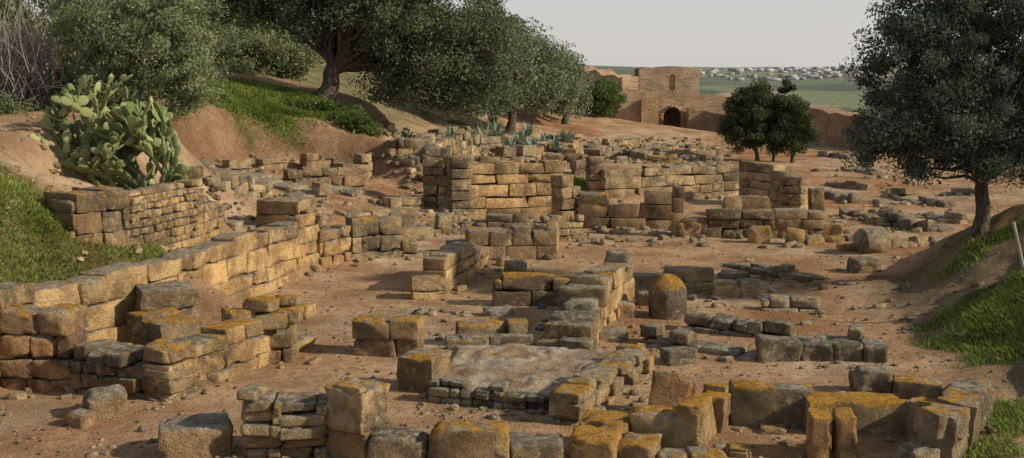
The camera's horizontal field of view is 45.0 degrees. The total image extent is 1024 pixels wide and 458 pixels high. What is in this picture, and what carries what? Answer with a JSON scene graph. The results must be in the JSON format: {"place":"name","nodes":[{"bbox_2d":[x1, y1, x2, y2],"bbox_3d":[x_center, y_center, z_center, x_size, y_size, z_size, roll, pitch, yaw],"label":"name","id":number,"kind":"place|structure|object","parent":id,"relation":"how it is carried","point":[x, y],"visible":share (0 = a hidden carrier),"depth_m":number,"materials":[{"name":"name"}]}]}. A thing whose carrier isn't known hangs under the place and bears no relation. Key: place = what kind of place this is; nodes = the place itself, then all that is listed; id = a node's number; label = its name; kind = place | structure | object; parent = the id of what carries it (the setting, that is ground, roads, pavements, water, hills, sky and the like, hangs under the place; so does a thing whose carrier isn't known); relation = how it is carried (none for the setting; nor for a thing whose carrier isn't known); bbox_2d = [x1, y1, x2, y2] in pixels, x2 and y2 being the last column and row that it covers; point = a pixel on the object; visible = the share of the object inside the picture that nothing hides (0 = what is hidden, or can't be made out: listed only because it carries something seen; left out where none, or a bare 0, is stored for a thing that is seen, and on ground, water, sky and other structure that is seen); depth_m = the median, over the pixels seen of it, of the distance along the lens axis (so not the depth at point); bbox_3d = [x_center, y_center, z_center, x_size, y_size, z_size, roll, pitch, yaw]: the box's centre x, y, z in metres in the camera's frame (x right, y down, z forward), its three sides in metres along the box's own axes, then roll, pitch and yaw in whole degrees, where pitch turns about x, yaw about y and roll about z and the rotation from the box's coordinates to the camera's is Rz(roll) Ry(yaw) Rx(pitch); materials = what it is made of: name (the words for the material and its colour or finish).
{"place":"outdoors","nodes":[
{"label":"outdoors","id":0,"kind":"place"},
{"bbox_2d":[428,376,508,408],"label":"rubble wall","id":1,"kind":"structure","parent":0,"point":[449,390],"depth_m":18.68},
{"bbox_2d":[0,39,1023,457],"bbox_3d":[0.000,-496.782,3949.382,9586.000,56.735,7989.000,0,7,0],"label":"ground","id":2,"kind":"structure","parent":0,"point":[212,133],"depth_m":26.93,"materials":[{"name":"soil"}]},
{"bbox_2d":[0,281,34,382],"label":"ruined stone wall","id":3,"kind":"structure","parent":2,"relation":"on","point":[12,293],"depth_m":20.14,"materials":[{"name":"stone"}]},
{"bbox_2d":[0,0,80,110],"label":"bare shrub","id":4,"kind":"object","parent":2,"relation":"on","point":[19,78],"visible":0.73,"depth_m":30.37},
{"bbox_2d":[0,48,85,115],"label":"embankment shrub","id":5,"kind":"object","parent":2,"relation":"on","point":[8,105],"visible":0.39,"depth_m":30.13,"materials":[{"name":"green plant"}]},
{"bbox_2d":[0,303,88,390],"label":"rubble wall","id":6,"kind":"structure","parent":2,"relation":"on","point":[37,343],"depth_m":19.56,"materials":[{"name":"stone"}]},
{"bbox_2d":[48,199,96,238],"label":"ruined stone wall","id":7,"kind":"structure","parent":2,"relation":"on","point":[65,209],"depth_m":23.14,"materials":[{"name":"stone"}]},
{"bbox_2d":[43,186,132,246],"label":"stone pier","id":8,"kind":"structure","parent":2,"relation":"on","point":[109,206],"depth_m":23.71,"materials":[{"name":"stone"}]},
{"bbox_2d":[32,262,147,341],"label":"ruined stone wall","id":9,"kind":"structure","parent":2,"relation":"on","point":[106,294],"depth_m":22.08,"materials":[{"name":"stone"}]},
{"bbox_2d":[0,390,195,457],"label":"rubble stones","id":10,"kind":"object","parent":2,"relation":"on","point":[93,453],"visible":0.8,"depth_m":17.35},
{"bbox_2d":[82,384,127,419],"bbox_3d":[-5.987,2.587,18.182,0.651,0.520,0.594,-2,8,-19],"label":"boulder","id":11,"kind":"object","parent":2,"relation":"on","point":[107,402],"visible":0.78,"depth_m":17.97,"materials":[{"name":"stone"}]},
{"bbox_2d":[30,73,188,189],"bbox_3d":[-8.764,-1.771,27.221,3.422,3.293,2.228,0,7,0],"label":"prickly pear cactus","id":12,"kind":"object","parent":2,"relation":"on","point":[120,139],"visible":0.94,"depth_m":26.98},
{"bbox_2d":[70,338,197,401],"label":"rubble wall","id":13,"kind":"structure","parent":2,"relation":"on","point":[104,362],"depth_m":19.14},
{"bbox_2d":[41,0,232,127],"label":"olive shrub","id":14,"kind":"object","parent":2,"relation":"on","point":[116,39],"visible":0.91,"depth_m":30.16,"materials":[{"name":"green plant"}]},
{"bbox_2d":[126,179,200,249],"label":"ruined stone wall","id":15,"kind":"structure","parent":2,"relation":"on","point":[166,214],"depth_m":25.59,"materials":[{"name":"stone"}]},
{"bbox_2d":[126,307,200,344],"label":"ruined stone wall","id":16,"kind":"structure","parent":2,"relation":"on","point":[145,327],"depth_m":20.77,"materials":[{"name":"stone"}]},
{"bbox_2d":[133,280,201,326],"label":"ruined stone wall","id":17,"kind":"structure","parent":2,"relation":"on","point":[180,295],"depth_m":22.46,"materials":[{"name":"stone"}]},
{"bbox_2d":[157,412,232,457],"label":"cut stone block","id":18,"kind":"object","parent":2,"relation":"on","point":[206,434],"depth_m":16.08,"materials":[{"name":"stone"}]},
{"bbox_2d":[184,178,225,243],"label":"ruined stone wall","id":19,"kind":"structure","parent":2,"relation":"on","point":[211,215],"depth_m":27.45,"materials":[{"name":"stone"}]},
{"bbox_2d":[132,221,300,302],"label":"ruined stone wall","id":20,"kind":"structure","parent":2,"relation":"on","point":[239,267],"depth_m":26.89,"materials":[{"name":"stone"}]},
{"bbox_2d":[142,302,316,399],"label":"ruined stone wall","id":21,"kind":"structure","parent":2,"relation":"on","point":[219,352],"depth_m":20.08,"materials":[{"name":"stone"}]},
{"bbox_2d":[0,0,463,68],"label":"hillside scrub","id":22,"kind":"object","parent":2,"relation":"on","point":[16,3],"visible":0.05,"depth_m":60.23,"materials":[{"name":"green plant"}]},
{"bbox_2d":[216,173,273,200],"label":"stone wall","id":23,"kind":"structure","parent":2,"relation":"on","point":[242,183],"depth_m":34.51,"materials":[{"name":"stone"}]},
{"bbox_2d":[221,294,300,363],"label":"stacked stones","id":24,"kind":"object","parent":2,"relation":"on","point":[279,313],"visible":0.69,"depth_m":21.30,"materials":[{"name":"stone"}]},
{"bbox_2d":[237,383,287,457],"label":"rubble wall","id":25,"kind":"structure","parent":2,"relation":"on","point":[261,415],"depth_m":16.00,"materials":[{"name":"stone"}]},
{"bbox_2d":[200,10,325,81],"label":"olive shrub","id":26,"kind":"object","parent":2,"relation":"on","point":[268,55],"visible":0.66,"depth_m":58.69,"materials":[{"name":"green plant"}]},
{"bbox_2d":[255,196,319,268],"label":"ruined stone wall","id":27,"kind":"structure","parent":2,"relation":"on","point":[300,209],"depth_m":30.45,"materials":[{"name":"stone"}]},
{"bbox_2d":[221,168,363,196],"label":"fallen slabs","id":28,"kind":"structure","parent":2,"relation":"on","point":[286,186],"depth_m":41.26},
{"bbox_2d":[214,91,383,137],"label":"ivy groundcover","id":29,"kind":"object","parent":2,"relation":"on","point":[353,118],"visible":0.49,"depth_m":48.58,"materials":[{"name":"green plant"}]},
{"bbox_2d":[279,391,327,457],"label":"rubble wall","id":30,"kind":"structure","parent":2,"relation":"on","point":[302,425],"depth_m":16.02,"materials":[{"name":"stone"}]},
{"bbox_2d":[200,152,417,225],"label":"rubble stones","id":31,"kind":"object","parent":2,"relation":"on","point":[212,183],"visible":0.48,"depth_m":39.50,"materials":[{"name":"stone"}]},
{"bbox_2d":[282,166,365,189],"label":"stone wall","id":32,"kind":"structure","parent":2,"relation":"on","point":[343,176],"depth_m":42.37,"materials":[{"name":"stone"}]},
{"bbox_2d":[315,213,350,265],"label":"ruined stone wall","id":33,"kind":"structure","parent":2,"relation":"on","point":[333,242],"depth_m":31.48,"materials":[{"name":"stone"}]},
{"bbox_2d":[194,0,531,118],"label":"olive tree","id":34,"kind":"object","parent":2,"relation":"on","point":[414,49],"visible":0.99,"depth_m":51.45,"materials":[{"name":"green plant"}]},
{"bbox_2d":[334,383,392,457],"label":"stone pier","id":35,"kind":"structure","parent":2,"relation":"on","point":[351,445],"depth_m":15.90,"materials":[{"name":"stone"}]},
{"bbox_2d":[345,215,401,258],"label":"ruined stone wall","id":36,"kind":"structure","parent":2,"relation":"on","point":[375,236],"depth_m":32.42,"materials":[{"name":"stone"}]},
{"bbox_2d":[351,314,424,356],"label":"ruined stone wall","id":37,"kind":"structure","parent":2,"relation":"on","point":[386,336],"depth_m":21.86,"materials":[{"name":"stone"}]},
{"bbox_2d":[367,427,428,457],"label":"ruined stone wall","id":38,"kind":"structure","parent":2,"relation":"on","point":[387,442],"depth_m":15.69,"materials":[{"name":"stone"}]},
{"bbox_2d":[396,347,451,392],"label":"ruined stone wall","id":39,"kind":"structure","parent":2,"relation":"on","point":[419,369],"depth_m":19.41,"materials":[{"name":"stone"}]},
{"bbox_2d":[409,275,445,299],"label":"ruined stone wall","id":40,"kind":"structure","parent":2,"relation":"on","point":[428,286],"depth_m":27.34,"materials":[{"name":"stone"}]},
{"bbox_2d":[389,212,469,234],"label":"ruined stone wall","id":41,"kind":"structure","parent":2,"relation":"on","point":[443,223],"depth_m":37.34,"materials":[{"name":"stone"}]},
{"bbox_2d":[397,225,465,257],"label":"ruined stone wall","id":42,"kind":"structure","parent":2,"relation":"on","point":[412,236],"depth_m":33.15,"materials":[{"name":"stone"}]},
{"bbox_2d":[422,148,450,208],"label":"ruined stone wall","id":43,"kind":"structure","parent":2,"relation":"on","point":[434,176],"depth_m":41.84,"materials":[{"name":"stone"}]},
{"bbox_2d":[413,132,479,154],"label":"stone wall","id":44,"kind":"structure","parent":2,"relation":"on","point":[464,143],"depth_m":54.73,"materials":[{"name":"stone"}]},
{"bbox_2d":[423,241,488,292],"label":"ruined stone wall","id":45,"kind":"structure","parent":2,"relation":"on","point":[470,260],"depth_m":29.40,"materials":[{"name":"stone"}]},
{"bbox_2d":[446,155,472,214],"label":"ruined stone wall","id":46,"kind":"structure","parent":2,"relation":"on","point":[462,194],"depth_m":41.07,"materials":[{"name":"stone"}]},
{"bbox_2d":[427,419,510,457],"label":"ruined stone wall","id":47,"kind":"structure","parent":2,"relation":"on","point":[449,438],"depth_m":15.63,"materials":[{"name":"stone"}]},
{"bbox_2d":[455,318,527,333],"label":"ruined stone wall","id":48,"kind":"structure","parent":2,"relation":"on","point":[518,325],"depth_m":22.70,"materials":[{"name":"stone"}]},
{"bbox_2d":[450,333,533,345],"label":"ruined stone wall","id":49,"kind":"structure","parent":2,"relation":"on","point":[501,339],"depth_m":22.11,"materials":[{"name":"stone"}]},
{"bbox_2d":[424,12,581,134],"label":"olive tree","id":50,"kind":"object","parent":2,"relation":"on","point":[541,70],"visible":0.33,"depth_m":72.90,"materials":[{"name":"green plant"}]},
{"bbox_2d":[457,211,551,227],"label":"ruined stone wall","id":51,"kind":"structure","parent":2,"relation":"on","point":[504,220],"depth_m":39.38,"materials":[{"name":"stone"}]},
{"bbox_2d":[447,160,562,215],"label":"ruined stone wall","id":52,"kind":"structure","parent":2,"relation":"on","point":[493,182],"depth_m":41.72,"materials":[{"name":"stone"}]},
{"bbox_2d":[465,225,556,259],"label":"ruined stone wall","id":53,"kind":"structure","parent":2,"relation":"on","point":[519,242],"depth_m":33.24,"materials":[{"name":"stone"}]},
{"bbox_2d":[0,73,1023,457],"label":"grass","id":54,"kind":"structure","parent":2,"relation":"on","point":[984,337],"depth_m":22.95,"materials":[{"name":"plant"}]},
{"bbox_2d":[0,58,1023,457],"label":"pebbles","id":55,"kind":"object","parent":2,"relation":"on","point":[478,310],"visible":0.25,"depth_m":22.61,"materials":[{"name":"stone"}]},
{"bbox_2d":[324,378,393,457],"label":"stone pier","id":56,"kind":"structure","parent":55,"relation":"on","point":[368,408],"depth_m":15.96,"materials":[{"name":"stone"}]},
{"bbox_2d":[25,139,1010,457],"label":"fallen rubble","id":57,"kind":"object","parent":2,"relation":"on","point":[821,285],"visible":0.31,"depth_m":28.42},
{"bbox_2d":[445,343,612,393],"bbox_3d":[0.224,2.494,20.206,3.435,0.650,3.264,2,7,13],"label":"stone slab","id":58,"kind":"object","parent":2,"relation":"on","point":[532,368],"visible":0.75,"depth_m":20.29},
{"bbox_2d":[492,272,569,306],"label":"ruined stone wall","id":59,"kind":"structure","parent":2,"relation":"on","point":[525,288],"depth_m":26.49,"materials":[{"name":"stone"}]},
{"bbox_2d":[509,432,563,457],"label":"cut stone block","id":60,"kind":"structure","parent":2,"relation":"on","point":[527,445],"depth_m":15.89,"materials":[{"name":"stone"}]},
{"bbox_2d":[532,214,583,239],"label":"rubble wall","id":61,"kind":"structure","parent":2,"relation":"on","point":[575,230],"depth_m":37.16,"materials":[{"name":"stone"}]},
{"bbox_2d":[526,48,595,124],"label":"olive tree","id":62,"kind":"object","parent":2,"relation":"on","point":[576,95],"visible":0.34,"depth_m":85.33,"materials":[{"name":"green plant"}]},
{"bbox_2d":[386,135,735,166],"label":"rubble stones","id":63,"kind":"object","parent":2,"relation":"on","point":[411,159],"visible":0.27,"depth_m":65.58,"materials":[{"name":"stone"}]},
{"bbox_2d":[550,175,580,228],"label":"ruined stone wall","id":64,"kind":"structure","parent":2,"relation":"on","point":[565,193],"depth_m":39.35,"materials":[{"name":"stone"}]},
{"bbox_2d":[535,336,596,349],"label":"ruined stone wall","id":65,"kind":"structure","parent":2,"relation":"on","point":[579,343],"depth_m":22.07,"materials":[{"name":"stone"}]},
{"bbox_2d":[541,283,610,344],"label":"ruined stone wall","id":66,"kind":"structure","parent":2,"relation":"on","point":[559,324],"depth_m":23.00,"materials":[{"name":"stone"}]},
{"bbox_2d":[568,425,622,457],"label":"cut stone block","id":67,"kind":"structure","parent":2,"relation":"on","point":[588,441],"depth_m":15.94,"materials":[{"name":"stone"}]},
{"bbox_2d":[546,343,654,425],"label":"ruined stone wall","id":68,"kind":"structure","parent":2,"relation":"on","point":[620,370],"depth_m":18.54,"materials":[{"name":"stone"}]},
{"bbox_2d":[577,262,634,321],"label":"ruined stone wall","id":69,"kind":"structure","parent":2,"relation":"on","point":[617,278],"depth_m":25.07,"materials":[{"name":"stone"}]},
{"bbox_2d":[584,76,627,116],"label":"round shrub","id":70,"kind":"object","parent":2,"relation":"on","point":[608,99],"visible":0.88,"depth_m":93.64,"materials":[{"name":"green plant"}]},
{"bbox_2d":[579,409,633,433],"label":"cut stone block","id":71,"kind":"structure","parent":2,"relation":"on","point":[607,419],"depth_m":16.57,"materials":[{"name":"stone"}]},
{"bbox_2d":[576,189,672,228],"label":"ruined stone wall","id":72,"kind":"structure","parent":2,"relation":"on","point":[655,211],"depth_m":39.45,"materials":[{"name":"stone"}]},
{"bbox_2d":[561,217,710,246],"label":"rubble stones","id":73,"kind":"object","parent":2,"relation":"on","point":[663,235],"visible":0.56,"depth_m":37.13,"materials":[{"name":"stone"}]},
{"bbox_2d":[617,432,661,457],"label":"cut stone block","id":74,"kind":"structure","parent":2,"relation":"on","point":[636,445],"depth_m":15.92,"materials":[{"name":"stone"}]},
{"bbox_2d":[648,274,686,319],"bbox_3d":[3.203,1.426,25.456,0.798,1.009,0.811,0,7,0],"label":"cylindrical stone altar","id":75,"kind":"object","parent":2,"relation":"on","point":[667,296],"visible":0.98,"depth_m":25.14,"materials":[{"name":"stone"}]},
{"bbox_2d":[629,405,706,448],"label":"stone block","id":76,"kind":"structure","parent":2,"relation":"on","point":[668,424],"depth_m":16.40,"materials":[{"name":"stone"}]},
{"bbox_2d":[598,162,738,198],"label":"ruined stone wall","id":77,"kind":"structure","parent":2,"relation":"on","point":[697,182],"depth_m":47.30,"materials":[{"name":"stone"}]},
{"bbox_2d":[616,66,725,131],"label":"fortress gatehouse","id":78,"kind":"object","parent":2,"relation":"on","point":[668,96],"visible":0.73,"depth_m":99.56,"materials":[{"name":"stone"}]},
{"bbox_2d":[648,370,697,405],"bbox_3d":[2.377,2.461,18.252,0.732,0.772,0.380,1,7,11],"label":"leaning slab","id":79,"kind":"object","parent":2,"relation":"on","point":[668,388],"depth_m":18.16,"materials":[{"name":"stone"}]},
{"bbox_2d":[659,346,697,365],"bbox_3d":[2.892,2.233,21.416,0.605,0.372,0.446,-2,8,-18],"label":"cut stone block","id":80,"kind":"object","parent":2,"relation":"on","point":[677,355],"depth_m":21.24,"materials":[{"name":"stone"}]},
{"bbox_2d":[663,266,714,293],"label":"ruined stone wall","id":81,"kind":"structure","parent":2,"relation":"on","point":[696,280],"depth_m":28.04,"materials":[{"name":"stone"}]},
{"bbox_2d":[677,383,730,445],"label":"stone block","id":82,"kind":"structure","parent":2,"relation":"on","point":[711,403],"depth_m":16.85,"materials":[{"name":"stone"}]},
{"bbox_2d":[712,278,760,297],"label":"ruined stone wall","id":83,"kind":"structure","parent":2,"relation":"on","point":[745,287],"depth_m":27.60,"materials":[{"name":"stone"}]},
{"bbox_2d":[714,77,773,160],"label":"round tree","id":84,"kind":"object","parent":2,"relation":"on","point":[751,121],"visible":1,"depth_m":67.36,"materials":[{"name":"green plant"}]},
{"bbox_2d":[685,207,824,237],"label":"ruined stone wall","id":85,"kind":"structure","parent":2,"relation":"on","point":[741,221],"depth_m":37.37,"materials":[{"name":"stone"}]},
{"bbox_2d":[738,160,784,204],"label":"ruined stone wall","id":86,"kind":"structure","parent":2,"relation":"on","point":[754,177],"depth_m":46.09,"materials":[{"name":"stone"}]},
{"bbox_2d":[728,378,811,428],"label":"ruined stone wall","id":87,"kind":"structure","parent":2,"relation":"on","point":[755,403],"depth_m":17.46,"materials":[{"name":"stone"}]},
{"bbox_2d":[717,264,829,281],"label":"rubble wall","id":88,"kind":"structure","parent":2,"relation":"on","point":[783,273],"depth_m":29.15,"materials":[{"name":"stone"}]},
{"bbox_2d":[631,258,917,363],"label":"rubble stones","id":89,"kind":"object","parent":2,"relation":"on","point":[905,319],"visible":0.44,"depth_m":25.47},
{"bbox_2d":[762,78,821,162],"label":"round tree","id":90,"kind":"object","parent":2,"relation":"on","point":[791,127],"visible":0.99,"depth_m":67.34,"materials":[{"name":"green plant"}]},
{"bbox_2d":[779,176,809,219],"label":"ruined stone wall","id":91,"kind":"structure","parent":2,"relation":"on","point":[792,195],"depth_m":42.04,"materials":[{"name":"stone"}]},
{"bbox_2d":[581,66,1013,149],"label":"fortress rampart","id":92,"kind":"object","parent":2,"relation":"on","point":[828,123],"visible":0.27,"depth_m":84.46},
{"bbox_2d":[700,66,910,80],"bbox_3d":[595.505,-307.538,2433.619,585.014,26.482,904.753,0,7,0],"label":"distant town","id":93,"kind":"object","parent":2,"relation":"on","point":[814,71],"visible":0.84,"depth_m":2202.94,"materials":[{"name":"paint"}]},
{"bbox_2d":[806,407,832,457],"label":"upright slab","id":94,"kind":"structure","parent":2,"relation":"on","point":[818,433],"depth_m":16.01,"materials":[{"name":"stone"}]},
{"bbox_2d":[831,407,857,457],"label":"upright slab","id":95,"kind":"structure","parent":2,"relation":"on","point":[844,442],"depth_m":15.97,"materials":[{"name":"stone"}]},
{"bbox_2d":[738,163,956,248],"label":"rubble stones","id":96,"kind":"object","parent":2,"relation":"on","point":[939,227],"visible":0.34,"depth_m":42.29,"materials":[{"name":"stone"}]},
{"bbox_2d":[802,391,907,436],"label":"ruined stone wall","id":97,"kind":"structure","parent":2,"relation":"on","point":[880,414],"depth_m":17.14,"materials":[{"name":"stone"}]},
{"bbox_2d":[848,365,892,393],"bbox_3d":[5.625,2.405,19.401,0.642,0.493,0.556,1,7,8],"label":"cut stone block","id":98,"kind":"object","parent":2,"relation":"on","point":[864,378],"depth_m":19.16,"materials":[{"name":"stone"}]},
{"bbox_2d":[853,226,890,253],"bbox_3d":[9.946,0.324,34.163,0.810,0.771,0.747,-3,8,-19],"label":"fallen column drum","id":99,"kind":"object","parent":2,"relation":"on","point":[870,240],"visible":0.98,"depth_m":33.91,"materials":[{"name":"stone"}]},
{"bbox_2d":[891,373,942,398],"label":"ruined stone wall","id":100,"kind":"structure","parent":2,"relation":"on","point":[908,386],"depth_m":18.93,"materials":[{"name":"stone"}]},
{"bbox_2d":[833,0,1023,238],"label":"olive tree","id":101,"kind":"object","parent":2,"relation":"on","point":[964,103],"visible":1,"depth_m":26.25,"materials":[{"name":"green plant"}]},
{"bbox_2d":[895,405,968,457],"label":"ruined stone wall","id":102,"kind":"structure","parent":2,"relation":"on","point":[937,424],"depth_m":15.67,"materials":[{"name":"stone"}]},
{"bbox_2d":[887,243,1015,363],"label":"rubble stones","id":103,"kind":"object","parent":2,"relation":"on","point":[972,285],"visible":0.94,"depth_m":24.17,"materials":[{"name":"stone"}]},
{"bbox_2d":[917,377,992,457],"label":"ruined stone wall","id":104,"kind":"structure","parent":2,"relation":"on","point":[973,397],"depth_m":16.26,"materials":[{"name":"stone"}]},
{"bbox_2d":[23,0,1020,67],"label":"sky","id":105,"kind":"structure","parent":0,"point":[625,33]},
{"bbox_2d":[502,391,551,409],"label":"rubble wall","id":106,"kind":"structure","parent":0,"point":[520,400],"depth_m":18.38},
{"bbox_2d":[640,322,757,360],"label":"rubble wall","id":107,"kind":"structure","parent":0,"point":[652,332],"depth_m":22.37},
{"bbox_2d":[684,311,864,340],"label":"rubble wall","id":108,"kind":"structure","parent":0,"point":[705,323],"depth_m":23.46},
{"bbox_2d":[760,294,820,312],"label":"rubble wall","id":109,"kind":"structure","parent":0,"point":[782,303],"depth_m":25.93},
{"bbox_2d":[755,334,887,362],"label":"rubble wall","id":110,"kind":"structure","parent":0,"point":[770,348],"depth_m":21.41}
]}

